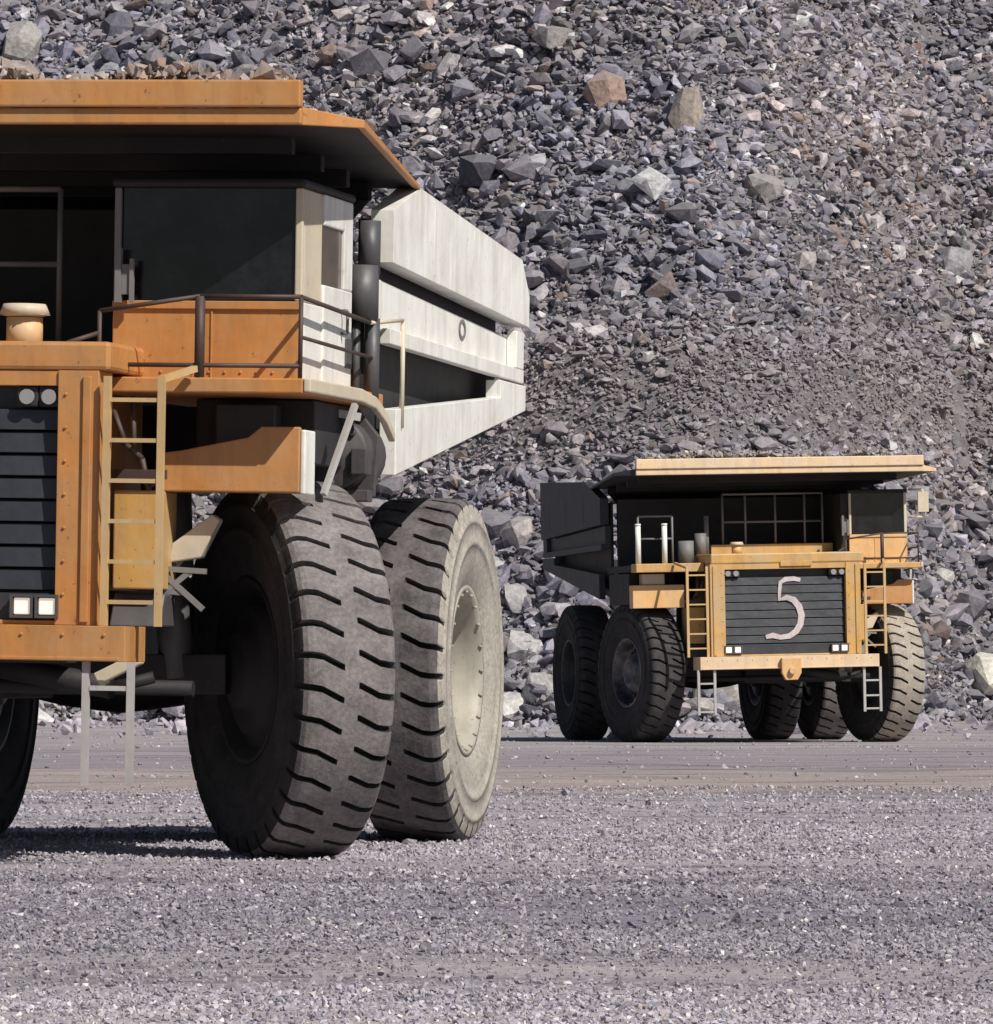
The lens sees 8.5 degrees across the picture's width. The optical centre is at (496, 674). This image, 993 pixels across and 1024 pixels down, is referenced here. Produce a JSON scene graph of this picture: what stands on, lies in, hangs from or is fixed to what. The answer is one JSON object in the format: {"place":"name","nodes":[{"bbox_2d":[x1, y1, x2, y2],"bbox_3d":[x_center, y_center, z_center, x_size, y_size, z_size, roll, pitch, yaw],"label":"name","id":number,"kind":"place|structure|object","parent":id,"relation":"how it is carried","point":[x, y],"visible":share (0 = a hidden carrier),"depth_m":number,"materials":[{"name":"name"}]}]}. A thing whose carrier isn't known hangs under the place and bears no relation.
{"place":"outdoors","nodes":[
{"label":"outdoors","id":0,"kind":"place"},
{"bbox_2d":[0,713,992,1023],"bbox_3d":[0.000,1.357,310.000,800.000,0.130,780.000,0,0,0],"label":"ground","id":1,"kind":"structure","parent":0,"point":[598,767],"depth_m":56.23,"materials":[{"name":"grey gravel"}]},
{"bbox_2d":[0,79,529,857],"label":"haul truck","id":2,"kind":"object","parent":1,"relation":"on","point":[192,299],"visible":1,"depth_m":48.91,"materials":[{"name":"orange metal"}]},
{"bbox_2d":[0,57,303,89],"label":"spilled dirt","id":3,"kind":"structure","parent":2,"relation":"on","point":[159,70],"depth_m":48.22,"materials":[{"name":"grey gravel"}]},
{"bbox_2d":[540,455,935,741],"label":"haul truck","id":4,"kind":"object","parent":1,"relation":"on","point":[781,586],"visible":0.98,"depth_m":133.52,"materials":[{"name":"yellow metal"}]},
{"bbox_2d":[637,448,912,466],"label":"spilled dirt","id":5,"kind":"structure","parent":4,"relation":"on","point":[700,453],"depth_m":132.48,"materials":[{"name":"grey gravel"}]},
{"bbox_2d":[0,0,992,724],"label":"hillside","id":6,"kind":"structure","parent":0,"point":[810,394],"depth_m":197.06,"materials":[{"name":"grey stone"}]},
{"bbox_2d":[2,21,41,61],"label":"boulder","id":7,"kind":"object","parent":6,"relation":"on","point":[23,41],"visible":0.7,"depth_m":220.52,"materials":[{"name":"grey stone"}]},
{"bbox_2d":[433,52,459,79],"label":"boulder","id":8,"kind":"object","parent":6,"relation":"on","point":[447,61],"visible":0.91,"depth_m":209.47,"materials":[{"name":"grey stone"}]},
{"bbox_2d":[0,0,992,724],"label":"rubble","id":9,"kind":"object","parent":6,"relation":"on","point":[366,60],"visible":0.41,"depth_m":203.20,"materials":[{"name":"grey stone"}]},
{"bbox_2d":[1,0,992,724],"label":"rubble chips","id":10,"kind":"object","parent":6,"relation":"on","point":[703,308],"visible":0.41,"depth_m":200.85,"materials":[{"name":"grey stone"}]},
{"bbox_2d":[503,692,526,721],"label":"boulder","id":11,"kind":"object","parent":6,"relation":"on","point":[513,702],"visible":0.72,"depth_m":180.69,"materials":[{"name":"white stone"}]},
{"bbox_2d":[504,583,526,609],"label":"boulder","id":12,"kind":"object","parent":6,"relation":"on","point":[515,594],"visible":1,"depth_m":184.40,"materials":[{"name":"grey stone"}]},
{"bbox_2d":[501,516,532,547],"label":"boulder","id":13,"kind":"object","parent":6,"relation":"on","point":[517,531],"visible":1,"depth_m":186.72,"materials":[{"name":"grey stone"}]},
{"bbox_2d":[507,630,542,664],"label":"boulder","id":14,"kind":"object","parent":6,"relation":"on","point":[517,647],"visible":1,"depth_m":182.28,"materials":[{"name":"grey stone"}]},
{"bbox_2d":[522,672,552,703],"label":"boulder","id":15,"kind":"object","parent":6,"relation":"on","point":[544,678],"visible":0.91,"depth_m":180.59,"materials":[{"name":"grey stone"}]},
{"bbox_2d":[531,26,572,49],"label":"boulder","id":16,"kind":"object","parent":6,"relation":"on","point":[549,37],"visible":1,"depth_m":206.43,"materials":[{"name":"grey stone"}]},
{"bbox_2d":[582,70,626,107],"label":"boulder","id":17,"kind":"object","parent":6,"relation":"on","point":[602,88],"visible":1,"depth_m":203.09,"materials":[{"name":"brown stone"}]},
{"bbox_2d":[614,178,645,198],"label":"boulder","id":18,"kind":"object","parent":6,"relation":"on","point":[623,186],"visible":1,"depth_m":198.21,"materials":[{"name":"grey stone"}]},
{"bbox_2d":[668,87,702,129],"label":"boulder","id":19,"kind":"object","parent":6,"relation":"on","point":[687,108],"visible":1,"depth_m":200.95,"materials":[{"name":"beige stone"}]},
{"bbox_2d":[685,698,713,713],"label":"boulder","id":20,"kind":"object","parent":6,"relation":"on","point":[707,705],"visible":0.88,"depth_m":177.62,"materials":[{"name":"grey stone"}]},
{"bbox_2d":[696,249,726,270],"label":"boulder","id":21,"kind":"object","parent":6,"relation":"on","point":[712,259],"visible":1,"depth_m":195.51,"materials":[{"name":"grey stone"}]},
{"bbox_2d":[716,684,739,706],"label":"boulder","id":22,"kind":"object","parent":6,"relation":"on","point":[731,693],"visible":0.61,"depth_m":178.32,"materials":[{"name":"grey stone"}]},
{"bbox_2d":[744,173,785,201],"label":"boulder","id":23,"kind":"object","parent":6,"relation":"on","point":[769,188],"visible":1,"depth_m":199.07,"materials":[{"name":"grey stone"}]},
{"bbox_2d":[793,251,816,269],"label":"boulder","id":24,"kind":"object","parent":6,"relation":"on","point":[806,260],"visible":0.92,"depth_m":198.17,"materials":[{"name":"beige stone"}]},
{"bbox_2d":[871,214,886,233],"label":"boulder","id":25,"kind":"object","parent":6,"relation":"on","point":[880,222],"visible":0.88,"depth_m":206.96,"materials":[{"name":"white stone"}]},
{"bbox_2d":[892,244,905,261],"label":"boulder","id":26,"kind":"object","parent":6,"relation":"on","point":[900,250],"visible":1,"depth_m":207.71,"materials":[{"name":"white stone"}]},
{"bbox_2d":[935,568,954,582],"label":"boulder","id":27,"kind":"object","parent":6,"relation":"on","point":[946,576],"visible":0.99,"depth_m":195.26,"materials":[{"name":"grey stone"}]},
{"bbox_2d":[939,246,973,276],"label":"boulder","id":28,"kind":"object","parent":6,"relation":"on","point":[958,261],"visible":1,"depth_m":211.47,"materials":[{"name":"grey stone"}]},
{"bbox_2d":[966,652,992,695],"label":"boulder","id":29,"kind":"object","parent":6,"relation":"on","point":[980,665],"visible":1,"depth_m":193.13,"materials":[{"name":"grey stone"}]}
]}

